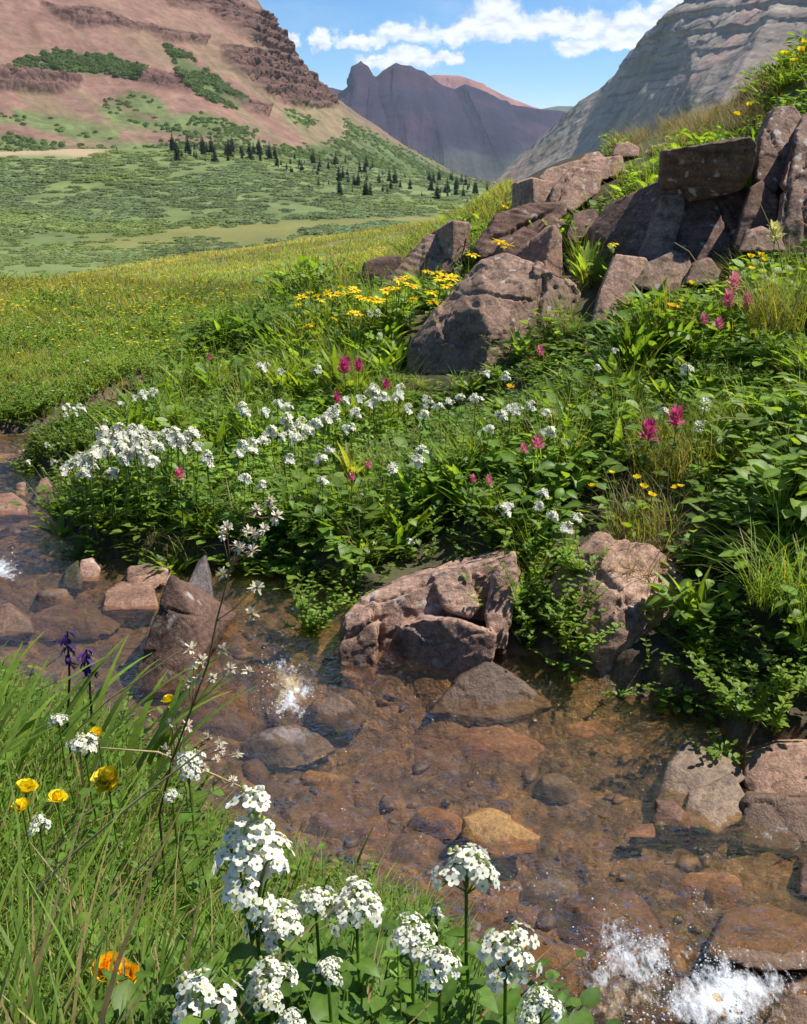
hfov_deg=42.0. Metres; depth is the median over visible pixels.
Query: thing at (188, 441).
white bittercress
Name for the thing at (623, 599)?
rock
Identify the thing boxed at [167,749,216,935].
white bittercress
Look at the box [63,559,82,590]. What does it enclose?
rock
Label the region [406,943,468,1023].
white bittercress
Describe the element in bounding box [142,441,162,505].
white bittercress
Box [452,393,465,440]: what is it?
white bittercress
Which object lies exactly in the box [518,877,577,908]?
rock
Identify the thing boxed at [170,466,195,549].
indian paintbrush
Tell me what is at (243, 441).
white bittercress
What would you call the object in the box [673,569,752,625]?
broad leaf plant
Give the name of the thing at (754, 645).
rock
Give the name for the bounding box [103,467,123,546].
white bittercress
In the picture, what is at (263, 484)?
white bittercress
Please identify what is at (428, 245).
rock
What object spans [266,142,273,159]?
spruce tree
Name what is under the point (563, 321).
rock
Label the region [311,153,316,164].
spruce tree
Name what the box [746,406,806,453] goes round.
broad leaf plant
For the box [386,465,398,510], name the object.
white bittercress
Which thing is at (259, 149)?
spruce tree
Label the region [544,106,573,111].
mountain
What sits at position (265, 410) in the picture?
white bittercress
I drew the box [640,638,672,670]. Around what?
leafy herb
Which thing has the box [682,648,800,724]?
leafy herb
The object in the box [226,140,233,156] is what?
spruce tree
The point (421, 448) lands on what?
white bittercress
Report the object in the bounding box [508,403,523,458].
white bittercress
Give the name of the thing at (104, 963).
globe flower
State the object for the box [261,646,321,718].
foam
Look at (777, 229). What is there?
indian paintbrush
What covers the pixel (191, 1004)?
white bittercress
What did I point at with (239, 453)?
white bittercress
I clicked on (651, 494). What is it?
yellow buttercup
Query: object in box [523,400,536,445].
white bittercress
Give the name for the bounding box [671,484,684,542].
yellow buttercup
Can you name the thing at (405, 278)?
yellow daisy
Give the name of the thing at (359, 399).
white bittercress
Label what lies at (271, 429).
white bittercress
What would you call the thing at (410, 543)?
white bittercress
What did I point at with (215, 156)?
spruce tree
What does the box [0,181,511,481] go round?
meadow grass
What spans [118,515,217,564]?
grass tuft
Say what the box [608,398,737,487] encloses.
grass tuft
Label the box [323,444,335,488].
white bittercress
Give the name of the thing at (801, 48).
yellow buttercup
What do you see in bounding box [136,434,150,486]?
white bittercress
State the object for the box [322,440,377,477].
lance leaf plant
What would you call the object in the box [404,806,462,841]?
rock
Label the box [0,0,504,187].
mountain
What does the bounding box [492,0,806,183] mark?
mountain
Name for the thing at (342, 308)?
yellow daisy
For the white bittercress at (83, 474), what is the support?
on the ground at (632, 755)
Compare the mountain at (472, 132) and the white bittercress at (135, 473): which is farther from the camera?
the mountain at (472, 132)
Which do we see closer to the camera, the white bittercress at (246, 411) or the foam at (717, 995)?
the foam at (717, 995)
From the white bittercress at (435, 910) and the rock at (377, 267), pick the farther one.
the rock at (377, 267)
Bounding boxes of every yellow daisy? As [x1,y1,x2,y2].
[290,303,301,326]
[294,294,308,311]
[301,321,318,375]
[305,291,317,322]
[305,293,322,319]
[312,298,325,339]
[322,289,332,322]
[325,317,340,353]
[327,293,340,329]
[330,290,342,331]
[335,285,347,329]
[341,290,353,326]
[344,311,356,355]
[345,286,360,334]
[347,310,362,343]
[354,295,367,337]
[360,296,377,330]
[371,296,387,333]
[379,286,394,328]
[391,286,404,334]
[392,276,405,324]
[396,275,415,330]
[402,282,419,337]
[405,296,419,338]
[419,269,434,309]
[423,289,438,316]
[424,271,443,306]
[425,298,438,321]
[432,275,446,299]
[435,273,449,304]
[441,282,452,302]
[443,273,459,294]
[463,252,480,274]
[490,238,507,253]
[605,243,618,269]
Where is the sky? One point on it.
(541, 54)
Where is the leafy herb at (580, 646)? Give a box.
[539,575,624,655]
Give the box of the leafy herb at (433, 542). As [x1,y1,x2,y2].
[379,507,476,560]
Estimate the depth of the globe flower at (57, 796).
1.31 m
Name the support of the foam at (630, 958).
on the stream water
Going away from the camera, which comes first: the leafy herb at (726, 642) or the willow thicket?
the leafy herb at (726, 642)
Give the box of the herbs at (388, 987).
[0,652,523,1023]
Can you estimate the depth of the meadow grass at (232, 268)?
18.43 m
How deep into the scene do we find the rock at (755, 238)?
4.56 m
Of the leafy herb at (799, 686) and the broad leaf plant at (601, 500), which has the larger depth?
the broad leaf plant at (601, 500)
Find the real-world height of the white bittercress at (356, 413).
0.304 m
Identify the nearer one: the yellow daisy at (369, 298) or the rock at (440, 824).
the rock at (440, 824)
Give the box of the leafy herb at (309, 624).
[283,569,351,638]
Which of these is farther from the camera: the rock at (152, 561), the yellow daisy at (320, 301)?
the yellow daisy at (320, 301)
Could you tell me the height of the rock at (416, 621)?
0.551 m
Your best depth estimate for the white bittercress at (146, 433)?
3.52 m
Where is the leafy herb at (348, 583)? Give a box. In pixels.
[312,544,400,605]
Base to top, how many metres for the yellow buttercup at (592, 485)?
0.231 m
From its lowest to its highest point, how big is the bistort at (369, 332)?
0.282 m
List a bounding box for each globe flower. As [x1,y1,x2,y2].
[10,797,44,914]
[16,778,53,904]
[48,789,83,910]
[89,726,125,874]
[90,765,133,894]
[90,951,126,981]
[117,961,139,1021]
[161,694,189,827]
[168,706,197,834]
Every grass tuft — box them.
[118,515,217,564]
[550,458,714,549]
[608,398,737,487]
[679,502,806,615]
[702,245,806,332]
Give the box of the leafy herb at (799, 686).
[743,612,806,697]
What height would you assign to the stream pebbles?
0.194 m
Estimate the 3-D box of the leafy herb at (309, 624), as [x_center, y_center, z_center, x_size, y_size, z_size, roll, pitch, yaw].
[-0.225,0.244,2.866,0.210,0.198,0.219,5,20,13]
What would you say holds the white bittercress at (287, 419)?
on the ground at (632, 755)
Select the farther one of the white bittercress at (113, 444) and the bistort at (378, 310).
the bistort at (378, 310)
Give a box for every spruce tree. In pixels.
[169,134,174,150]
[173,145,179,160]
[183,135,191,152]
[201,142,205,154]
[207,135,213,152]
[210,146,218,161]
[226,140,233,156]
[230,136,235,152]
[247,141,254,159]
[256,140,263,154]
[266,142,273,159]
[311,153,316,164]
[335,166,341,180]
[335,177,344,194]
[341,166,345,179]
[355,172,360,187]
[362,178,369,194]
[377,171,380,182]
[391,168,398,183]
[427,179,434,190]
[433,182,440,198]
[445,177,449,191]
[453,181,460,194]
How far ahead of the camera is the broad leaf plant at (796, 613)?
2.35 m
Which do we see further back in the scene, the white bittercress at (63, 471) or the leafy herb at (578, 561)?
the white bittercress at (63, 471)
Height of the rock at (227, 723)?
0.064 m
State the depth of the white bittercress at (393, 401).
4.01 m
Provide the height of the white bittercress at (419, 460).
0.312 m
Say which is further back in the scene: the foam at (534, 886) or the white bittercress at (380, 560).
the white bittercress at (380, 560)
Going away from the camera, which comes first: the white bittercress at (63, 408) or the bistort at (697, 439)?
the bistort at (697, 439)
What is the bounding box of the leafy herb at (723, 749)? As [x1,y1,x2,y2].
[684,726,751,763]
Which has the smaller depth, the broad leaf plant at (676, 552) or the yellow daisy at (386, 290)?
the broad leaf plant at (676, 552)
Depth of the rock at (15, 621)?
2.88 m
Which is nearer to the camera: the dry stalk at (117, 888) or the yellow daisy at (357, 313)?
the dry stalk at (117, 888)
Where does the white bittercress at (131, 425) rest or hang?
on the ground at (632, 755)
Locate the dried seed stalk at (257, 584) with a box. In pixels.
[158,494,282,903]
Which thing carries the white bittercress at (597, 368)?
on the ground at (632, 755)
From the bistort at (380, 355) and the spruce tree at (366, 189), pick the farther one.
the spruce tree at (366, 189)
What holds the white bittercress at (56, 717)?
on the ground at (632, 755)
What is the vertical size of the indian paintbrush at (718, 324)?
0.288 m
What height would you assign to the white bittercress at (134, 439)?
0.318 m
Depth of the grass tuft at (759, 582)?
2.49 m
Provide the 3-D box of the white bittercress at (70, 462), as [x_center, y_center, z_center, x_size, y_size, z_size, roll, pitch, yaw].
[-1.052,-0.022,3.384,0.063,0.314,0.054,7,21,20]
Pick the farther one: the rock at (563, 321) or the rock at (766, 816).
the rock at (563, 321)
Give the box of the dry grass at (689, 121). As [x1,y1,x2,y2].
[550,62,792,452]
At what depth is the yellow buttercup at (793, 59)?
6.05 m
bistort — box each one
[364,310,374,353]
[374,308,385,357]
[374,332,382,371]
[387,461,402,512]
[687,420,702,496]
[694,397,710,475]
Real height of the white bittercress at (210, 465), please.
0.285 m
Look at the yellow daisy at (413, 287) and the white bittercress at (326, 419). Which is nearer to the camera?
the white bittercress at (326, 419)
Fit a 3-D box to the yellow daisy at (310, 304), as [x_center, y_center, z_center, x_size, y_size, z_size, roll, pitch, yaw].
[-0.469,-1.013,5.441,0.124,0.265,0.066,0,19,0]
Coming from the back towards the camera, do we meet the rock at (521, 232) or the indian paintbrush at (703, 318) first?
the rock at (521, 232)
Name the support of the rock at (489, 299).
on the ground at (632, 755)
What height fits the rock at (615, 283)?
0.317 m
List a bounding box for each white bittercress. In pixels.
[23,459,34,483]
[27,812,63,932]
[43,442,55,467]
[48,713,80,847]
[49,459,58,477]
[56,465,74,526]
[59,406,67,421]
[63,403,73,421]
[63,412,69,429]
[64,458,82,539]
[65,732,118,879]
[69,407,76,424]
[71,412,80,427]
[73,403,85,421]
[73,451,91,523]
[75,465,97,553]
[78,407,88,423]
[82,449,103,530]
[82,465,99,535]
[84,457,101,538]
[91,445,109,520]
[93,437,112,507]
[95,424,113,483]
[100,443,120,535]
[102,429,118,486]
[103,446,121,528]
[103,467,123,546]
[110,422,126,473]
[111,440,127,504]
[112,432,132,498]
[115,441,136,517]
[117,400,126,422]
[117,447,140,535]
[117,454,134,538]
[126,422,139,470]
[126,429,143,497]
[129,438,137,494]
[130,394,139,409]
[130,444,147,534]
[131,434,148,504]
[134,423,147,488]
[136,389,149,429]
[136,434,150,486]
[138,452,159,529]
[141,429,154,478]
[141,440,162,509]
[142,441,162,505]
[142,454,164,531]
[147,431,163,484]
[149,387,160,414]
[152,441,169,521]
[156,428,175,485]
[161,428,174,490]
[162,788,198,939]
[163,434,178,492]
[167,425,185,499]
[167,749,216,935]
[168,433,188,519]
[169,967,243,1023]
[177,444,193,502]
[180,438,194,495]
[182,426,200,491]
[183,430,196,485]
[190,441,207,513]
[199,449,217,532]
[199,454,215,531]
[211,785,300,1023]
[232,449,249,524]
[237,400,248,434]
[237,439,249,491]
[238,473,254,549]
[240,406,250,456]
[241,443,256,525]
[242,952,298,1023]
[243,890,313,1023]
[246,437,260,483]
[248,443,262,493]
[254,361,269,402]
[255,479,268,543]
[257,407,269,473]
[257,435,271,476]
[262,425,277,476]
[270,399,283,456]
[273,1006,305,1023]
[275,432,289,482]
[276,367,287,407]
[278,412,292,469]
[280,402,293,445]
[281,453,297,539]
[282,425,300,470]
[284,429,296,478]
[288,432,306,481]
[289,435,299,480]
[289,884,352,992]
[293,416,306,468]
[301,424,315,475]
[307,417,323,477]
[309,955,342,1023]
[310,363,323,403]
[312,453,329,511]
[313,876,383,1023]
[315,476,329,551]
[316,415,327,466]
[319,415,331,473]
[322,405,338,463]
[322,411,334,457]
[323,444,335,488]
[327,410,342,456]
[331,403,342,459]
[338,396,352,442]
[338,424,353,460]
[344,422,357,480]
[349,410,361,457]
[350,407,362,455]
[354,395,366,450]
[361,401,374,447]
[364,386,380,438]
[366,396,380,453]
[369,383,381,439]
[371,541,382,561]
[372,551,386,563]
[376,391,389,447]
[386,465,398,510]
[387,393,398,444]
[389,911,437,1023]
[391,390,405,447]
[393,383,404,430]
[399,403,412,449]
[400,538,417,561]
[405,453,423,519]
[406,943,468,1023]
[412,455,428,540]
[413,444,428,483]
[417,409,429,444]
[420,395,434,433]
[428,904,445,1018]
[431,402,445,443]
[431,843,499,1019]
[442,397,454,436]
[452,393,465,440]
[468,393,483,436]
[476,921,541,1023]
[479,370,490,420]
[481,424,493,475]
[494,410,508,449]
[495,501,516,555]
[500,370,510,408]
[503,403,515,448]
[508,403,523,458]
[516,982,564,1023]
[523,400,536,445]
[528,501,545,568]
[534,488,551,551]
[537,408,551,450]
[540,426,555,456]
[541,510,561,576]
[556,521,573,569]
[571,512,582,546]
[591,364,600,395]
[609,348,618,390]
[658,407,670,461]
[680,362,693,418]
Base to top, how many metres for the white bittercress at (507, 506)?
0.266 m
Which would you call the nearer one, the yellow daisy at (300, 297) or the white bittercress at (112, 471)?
the white bittercress at (112, 471)
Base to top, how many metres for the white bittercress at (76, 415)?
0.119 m
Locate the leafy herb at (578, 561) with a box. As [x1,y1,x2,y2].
[544,525,610,578]
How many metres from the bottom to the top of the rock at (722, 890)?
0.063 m
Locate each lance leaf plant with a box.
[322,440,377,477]
[630,276,679,322]
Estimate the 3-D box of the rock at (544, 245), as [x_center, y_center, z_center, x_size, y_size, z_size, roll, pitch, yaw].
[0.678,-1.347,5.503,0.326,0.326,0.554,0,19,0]
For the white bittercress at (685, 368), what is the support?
on the ground at (632, 755)
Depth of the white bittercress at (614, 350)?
3.78 m
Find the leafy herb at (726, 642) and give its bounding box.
[677,592,767,655]
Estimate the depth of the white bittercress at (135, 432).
3.41 m
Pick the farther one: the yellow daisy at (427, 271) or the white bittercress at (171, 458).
the yellow daisy at (427, 271)
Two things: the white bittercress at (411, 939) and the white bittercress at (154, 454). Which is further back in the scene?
the white bittercress at (154, 454)
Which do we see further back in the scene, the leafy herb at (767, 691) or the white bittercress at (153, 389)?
the white bittercress at (153, 389)
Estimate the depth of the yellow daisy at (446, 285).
4.91 m
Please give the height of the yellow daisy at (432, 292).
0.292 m
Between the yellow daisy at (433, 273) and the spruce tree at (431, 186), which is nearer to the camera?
the yellow daisy at (433, 273)
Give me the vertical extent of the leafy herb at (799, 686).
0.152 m
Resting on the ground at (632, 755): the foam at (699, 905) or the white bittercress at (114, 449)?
the white bittercress at (114, 449)
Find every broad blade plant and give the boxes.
[0,631,253,787]
[323,823,384,893]
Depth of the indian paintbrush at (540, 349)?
3.88 m
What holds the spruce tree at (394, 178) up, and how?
on the ground at (632, 755)
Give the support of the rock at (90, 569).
in the stream water
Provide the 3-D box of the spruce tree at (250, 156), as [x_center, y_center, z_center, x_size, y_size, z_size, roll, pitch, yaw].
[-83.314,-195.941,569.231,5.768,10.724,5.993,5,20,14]
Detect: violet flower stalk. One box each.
[60,630,77,794]
[77,649,103,809]
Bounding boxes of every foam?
[0,561,11,577]
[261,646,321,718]
[276,665,307,711]
[486,869,559,912]
[561,898,716,1023]
[596,925,662,1016]
[627,943,803,1023]
[668,888,711,944]
[669,957,782,1023]
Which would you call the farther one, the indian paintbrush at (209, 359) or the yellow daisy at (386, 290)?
the yellow daisy at (386, 290)
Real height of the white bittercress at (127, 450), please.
0.314 m
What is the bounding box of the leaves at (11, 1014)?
[6,691,446,1023]
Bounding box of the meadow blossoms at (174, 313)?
[12,197,509,390]
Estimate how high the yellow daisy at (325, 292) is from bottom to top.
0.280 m
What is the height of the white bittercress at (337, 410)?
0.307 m
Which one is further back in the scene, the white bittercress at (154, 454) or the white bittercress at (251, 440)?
the white bittercress at (251, 440)
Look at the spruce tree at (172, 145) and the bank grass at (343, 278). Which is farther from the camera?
the spruce tree at (172, 145)
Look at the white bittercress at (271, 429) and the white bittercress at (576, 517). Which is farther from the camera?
the white bittercress at (271, 429)
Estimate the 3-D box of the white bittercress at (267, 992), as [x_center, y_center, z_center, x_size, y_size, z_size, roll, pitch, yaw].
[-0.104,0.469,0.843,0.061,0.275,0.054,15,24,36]
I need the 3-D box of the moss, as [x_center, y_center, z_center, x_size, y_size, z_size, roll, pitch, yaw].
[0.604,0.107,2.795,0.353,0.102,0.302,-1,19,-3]
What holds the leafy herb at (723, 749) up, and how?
on the rock at (689, 766)
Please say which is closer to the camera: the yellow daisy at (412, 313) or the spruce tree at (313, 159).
the yellow daisy at (412, 313)
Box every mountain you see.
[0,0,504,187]
[329,61,565,182]
[430,75,539,108]
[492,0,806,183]
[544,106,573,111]
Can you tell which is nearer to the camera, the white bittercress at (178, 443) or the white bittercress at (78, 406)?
the white bittercress at (178, 443)
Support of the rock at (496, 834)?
on the ground at (632, 755)
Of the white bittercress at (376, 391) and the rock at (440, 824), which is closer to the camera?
the rock at (440, 824)
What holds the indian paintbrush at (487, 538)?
on the ground at (632, 755)
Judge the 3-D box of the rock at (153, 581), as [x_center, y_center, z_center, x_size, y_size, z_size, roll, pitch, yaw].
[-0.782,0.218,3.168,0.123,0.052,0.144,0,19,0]
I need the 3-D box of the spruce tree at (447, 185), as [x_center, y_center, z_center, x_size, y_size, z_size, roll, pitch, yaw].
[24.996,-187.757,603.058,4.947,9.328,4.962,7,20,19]
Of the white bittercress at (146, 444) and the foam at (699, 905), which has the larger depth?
the white bittercress at (146, 444)
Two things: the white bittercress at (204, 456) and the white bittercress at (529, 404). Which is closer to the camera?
the white bittercress at (204, 456)
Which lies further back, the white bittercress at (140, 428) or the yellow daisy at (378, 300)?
the yellow daisy at (378, 300)
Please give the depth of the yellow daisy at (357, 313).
4.98 m
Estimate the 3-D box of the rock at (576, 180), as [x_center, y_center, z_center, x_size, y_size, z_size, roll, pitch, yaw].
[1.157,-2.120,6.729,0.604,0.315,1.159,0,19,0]
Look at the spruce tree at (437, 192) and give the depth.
476.31 m
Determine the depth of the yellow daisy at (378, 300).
5.00 m
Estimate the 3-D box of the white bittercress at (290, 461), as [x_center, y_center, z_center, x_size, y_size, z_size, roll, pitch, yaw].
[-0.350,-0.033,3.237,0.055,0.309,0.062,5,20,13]
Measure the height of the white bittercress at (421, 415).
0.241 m
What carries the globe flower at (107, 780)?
on the ground at (632, 755)
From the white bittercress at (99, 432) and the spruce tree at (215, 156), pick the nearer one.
the white bittercress at (99, 432)
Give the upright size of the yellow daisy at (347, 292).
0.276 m
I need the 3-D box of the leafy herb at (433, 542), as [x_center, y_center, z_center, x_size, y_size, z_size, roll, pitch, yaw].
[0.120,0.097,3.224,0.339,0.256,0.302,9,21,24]
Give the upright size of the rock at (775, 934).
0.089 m
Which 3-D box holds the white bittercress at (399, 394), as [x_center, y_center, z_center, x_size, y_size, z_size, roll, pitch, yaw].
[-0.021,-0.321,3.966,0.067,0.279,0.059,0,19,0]
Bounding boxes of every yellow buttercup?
[585,483,596,537]
[606,470,614,532]
[630,474,640,542]
[639,483,648,540]
[643,491,656,541]
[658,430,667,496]
[668,484,677,555]
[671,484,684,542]
[732,111,741,137]
[758,251,764,274]
[762,257,768,280]
[779,50,789,86]
[787,58,797,93]
[795,46,804,82]
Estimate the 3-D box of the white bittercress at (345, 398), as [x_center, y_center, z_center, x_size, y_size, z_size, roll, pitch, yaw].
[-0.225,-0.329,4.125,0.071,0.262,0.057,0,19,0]
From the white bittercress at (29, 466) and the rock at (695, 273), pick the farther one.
the rock at (695, 273)
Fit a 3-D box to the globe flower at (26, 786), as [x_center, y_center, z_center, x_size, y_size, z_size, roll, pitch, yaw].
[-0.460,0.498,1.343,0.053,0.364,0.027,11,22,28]
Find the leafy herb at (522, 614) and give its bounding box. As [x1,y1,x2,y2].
[461,537,608,643]
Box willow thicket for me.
[0,149,490,272]
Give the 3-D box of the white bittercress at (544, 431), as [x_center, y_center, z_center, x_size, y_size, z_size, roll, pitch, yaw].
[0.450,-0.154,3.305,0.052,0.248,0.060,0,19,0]
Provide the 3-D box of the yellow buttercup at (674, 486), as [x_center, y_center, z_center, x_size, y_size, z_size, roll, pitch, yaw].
[0.737,0.034,2.892,0.020,0.232,0.041,7,21,19]
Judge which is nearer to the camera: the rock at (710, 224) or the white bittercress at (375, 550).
the white bittercress at (375, 550)
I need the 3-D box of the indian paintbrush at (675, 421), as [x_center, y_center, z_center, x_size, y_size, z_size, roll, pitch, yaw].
[0.819,-0.180,3.160,0.073,0.305,0.071,-5,20,-14]
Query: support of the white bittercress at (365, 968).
on the ground at (632, 755)
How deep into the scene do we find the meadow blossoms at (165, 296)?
7.81 m
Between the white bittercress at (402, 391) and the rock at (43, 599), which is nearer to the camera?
the rock at (43, 599)
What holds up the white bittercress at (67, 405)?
on the ground at (632, 755)
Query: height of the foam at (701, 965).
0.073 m
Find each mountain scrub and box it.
[0,93,496,186]
[9,42,249,108]
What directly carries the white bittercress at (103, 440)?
on the ground at (632, 755)
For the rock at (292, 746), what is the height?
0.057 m
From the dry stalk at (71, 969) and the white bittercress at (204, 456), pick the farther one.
the white bittercress at (204, 456)
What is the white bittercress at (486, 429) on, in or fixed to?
on the ground at (632, 755)
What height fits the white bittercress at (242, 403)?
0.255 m
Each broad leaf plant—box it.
[572,483,661,537]
[657,524,721,576]
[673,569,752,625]
[733,459,806,520]
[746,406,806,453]
[774,581,806,649]
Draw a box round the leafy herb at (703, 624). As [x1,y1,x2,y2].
[645,581,736,649]
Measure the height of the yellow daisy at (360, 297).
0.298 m
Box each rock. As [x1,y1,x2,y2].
[0,452,15,462]
[0,492,27,516]
[0,603,34,637]
[15,449,26,458]
[15,482,27,497]
[24,605,120,641]
[27,504,41,517]
[29,588,77,613]
[32,494,54,504]
[34,476,54,493]
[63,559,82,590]
[79,557,101,582]
[103,581,158,610]
[126,562,170,586]
[127,574,162,588]
[131,575,235,693]
[147,557,160,565]
[188,554,213,597]
[189,706,251,741]
[240,724,334,768]
[241,759,270,785]
[296,694,366,732]
[299,770,339,791]
[304,807,386,843]
[336,548,519,690]
[361,255,401,286]
[383,233,444,290]
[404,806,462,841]
[407,253,580,372]
[429,661,551,721]
[431,220,470,261]
[439,257,464,274]
[446,725,544,764]
[459,807,540,860]
[474,202,566,258]
[512,177,556,207]
[514,225,562,277]
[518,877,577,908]
[527,773,581,805]
[539,155,625,211]
[547,314,578,329]
[548,531,687,675]
[550,887,662,950]
[562,721,617,738]
[565,209,597,243]
[581,151,603,158]
[584,181,662,271]
[591,254,648,321]
[612,141,639,157]
[623,823,655,838]
[633,250,690,294]
[638,194,684,260]
[643,142,668,152]
[653,737,745,808]
[654,798,690,828]
[658,137,756,201]
[665,872,742,909]
[673,185,745,267]
[684,773,744,833]
[685,258,720,284]
[707,903,806,970]
[727,637,776,673]
[732,181,778,248]
[737,789,806,854]
[738,226,784,252]
[742,739,806,795]
[750,105,800,192]
[764,972,806,1023]
[777,113,806,259]
[796,853,806,897]
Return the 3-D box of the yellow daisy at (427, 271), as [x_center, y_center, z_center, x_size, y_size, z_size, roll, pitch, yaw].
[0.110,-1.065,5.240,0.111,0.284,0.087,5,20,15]
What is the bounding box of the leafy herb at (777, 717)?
[718,659,797,735]
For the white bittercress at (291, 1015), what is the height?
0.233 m
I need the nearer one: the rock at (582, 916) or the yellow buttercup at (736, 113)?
the rock at (582, 916)
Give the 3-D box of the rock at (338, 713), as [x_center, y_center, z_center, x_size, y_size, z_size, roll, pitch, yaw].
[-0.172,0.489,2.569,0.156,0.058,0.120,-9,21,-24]
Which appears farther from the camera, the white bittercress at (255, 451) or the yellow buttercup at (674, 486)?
the white bittercress at (255, 451)
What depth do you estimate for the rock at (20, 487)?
3.95 m
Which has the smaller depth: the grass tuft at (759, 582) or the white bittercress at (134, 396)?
the grass tuft at (759, 582)
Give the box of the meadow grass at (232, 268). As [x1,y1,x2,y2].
[0,184,498,290]
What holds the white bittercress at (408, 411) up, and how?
on the ground at (632, 755)
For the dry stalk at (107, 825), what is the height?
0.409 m
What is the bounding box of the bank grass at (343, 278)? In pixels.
[3,26,806,633]
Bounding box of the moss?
[583,528,684,581]
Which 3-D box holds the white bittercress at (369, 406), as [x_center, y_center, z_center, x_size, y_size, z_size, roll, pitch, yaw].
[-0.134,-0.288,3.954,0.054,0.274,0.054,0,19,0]
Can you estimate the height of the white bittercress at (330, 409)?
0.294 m
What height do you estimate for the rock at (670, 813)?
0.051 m
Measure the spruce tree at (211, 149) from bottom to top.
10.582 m
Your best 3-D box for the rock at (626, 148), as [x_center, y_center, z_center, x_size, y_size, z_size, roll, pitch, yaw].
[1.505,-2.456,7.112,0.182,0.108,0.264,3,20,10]
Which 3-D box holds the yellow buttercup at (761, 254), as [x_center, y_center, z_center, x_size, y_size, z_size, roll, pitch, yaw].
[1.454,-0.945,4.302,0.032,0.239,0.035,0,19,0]
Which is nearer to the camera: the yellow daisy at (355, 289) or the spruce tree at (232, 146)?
the yellow daisy at (355, 289)
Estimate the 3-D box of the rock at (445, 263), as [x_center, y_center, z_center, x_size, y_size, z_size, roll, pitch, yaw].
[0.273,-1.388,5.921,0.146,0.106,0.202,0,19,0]
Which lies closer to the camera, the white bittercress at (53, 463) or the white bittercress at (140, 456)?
the white bittercress at (140, 456)
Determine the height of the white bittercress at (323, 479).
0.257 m
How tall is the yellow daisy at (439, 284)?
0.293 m
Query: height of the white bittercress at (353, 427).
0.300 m
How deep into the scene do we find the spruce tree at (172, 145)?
576.54 m
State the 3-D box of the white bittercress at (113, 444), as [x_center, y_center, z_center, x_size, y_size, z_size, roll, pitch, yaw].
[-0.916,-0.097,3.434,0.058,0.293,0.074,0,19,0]
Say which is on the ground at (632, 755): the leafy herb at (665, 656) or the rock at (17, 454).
the rock at (17, 454)
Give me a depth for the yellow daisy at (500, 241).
5.32 m
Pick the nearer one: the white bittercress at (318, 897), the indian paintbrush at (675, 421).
the white bittercress at (318, 897)
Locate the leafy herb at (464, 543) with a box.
[445,515,555,556]
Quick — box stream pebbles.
[0,459,763,1023]
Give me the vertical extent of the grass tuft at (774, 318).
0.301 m
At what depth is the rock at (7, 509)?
3.77 m
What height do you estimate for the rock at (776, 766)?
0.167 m
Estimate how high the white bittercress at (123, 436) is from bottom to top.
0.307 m
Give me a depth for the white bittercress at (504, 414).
3.44 m
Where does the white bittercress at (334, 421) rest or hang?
on the ground at (632, 755)
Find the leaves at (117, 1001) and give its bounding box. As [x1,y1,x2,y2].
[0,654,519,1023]
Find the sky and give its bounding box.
[258,0,683,108]
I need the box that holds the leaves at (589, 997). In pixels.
[70,887,621,1023]
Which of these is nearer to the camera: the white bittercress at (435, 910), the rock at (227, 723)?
the white bittercress at (435, 910)
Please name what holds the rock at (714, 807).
on the ground at (632, 755)
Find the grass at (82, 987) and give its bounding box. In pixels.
[0,655,581,1023]
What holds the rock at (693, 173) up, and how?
on the rock at (710, 224)
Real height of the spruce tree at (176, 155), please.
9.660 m
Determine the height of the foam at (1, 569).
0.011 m
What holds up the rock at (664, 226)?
on the ground at (632, 755)
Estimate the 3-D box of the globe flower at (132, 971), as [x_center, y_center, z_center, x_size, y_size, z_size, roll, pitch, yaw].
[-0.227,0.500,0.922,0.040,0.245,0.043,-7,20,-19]
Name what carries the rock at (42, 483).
on the ground at (632, 755)
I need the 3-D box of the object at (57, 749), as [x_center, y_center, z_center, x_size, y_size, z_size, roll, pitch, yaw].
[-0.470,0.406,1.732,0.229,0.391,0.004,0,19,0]
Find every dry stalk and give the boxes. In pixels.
[0,746,208,934]
[28,953,85,1023]
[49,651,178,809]
[51,850,157,944]
[78,747,250,866]
[674,242,716,297]
[707,417,789,454]
[753,192,783,279]
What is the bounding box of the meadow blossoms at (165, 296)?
[0,180,510,367]
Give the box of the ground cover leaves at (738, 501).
[8,29,806,720]
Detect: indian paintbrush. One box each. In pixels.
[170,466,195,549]
[206,353,216,401]
[330,391,341,445]
[336,356,350,395]
[345,472,361,546]
[352,358,363,395]
[361,460,377,535]
[379,378,391,431]
[461,474,482,554]
[478,474,497,552]
[514,443,528,507]
[524,433,547,508]
[529,345,544,405]
[631,418,658,499]
[665,404,687,491]
[693,312,710,372]
[707,316,727,372]
[720,287,735,365]
[722,270,740,329]
[736,289,752,366]
[766,220,786,280]
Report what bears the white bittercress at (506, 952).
on the ground at (632, 755)
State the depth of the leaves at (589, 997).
0.98 m
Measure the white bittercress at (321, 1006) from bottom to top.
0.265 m
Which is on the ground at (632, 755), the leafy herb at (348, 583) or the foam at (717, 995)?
the leafy herb at (348, 583)
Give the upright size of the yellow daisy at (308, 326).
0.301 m
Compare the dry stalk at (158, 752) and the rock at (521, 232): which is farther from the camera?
the rock at (521, 232)
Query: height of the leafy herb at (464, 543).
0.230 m
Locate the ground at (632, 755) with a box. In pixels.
[0,55,806,1023]
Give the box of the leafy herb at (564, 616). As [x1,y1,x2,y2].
[527,567,610,636]
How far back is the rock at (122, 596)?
3.03 m

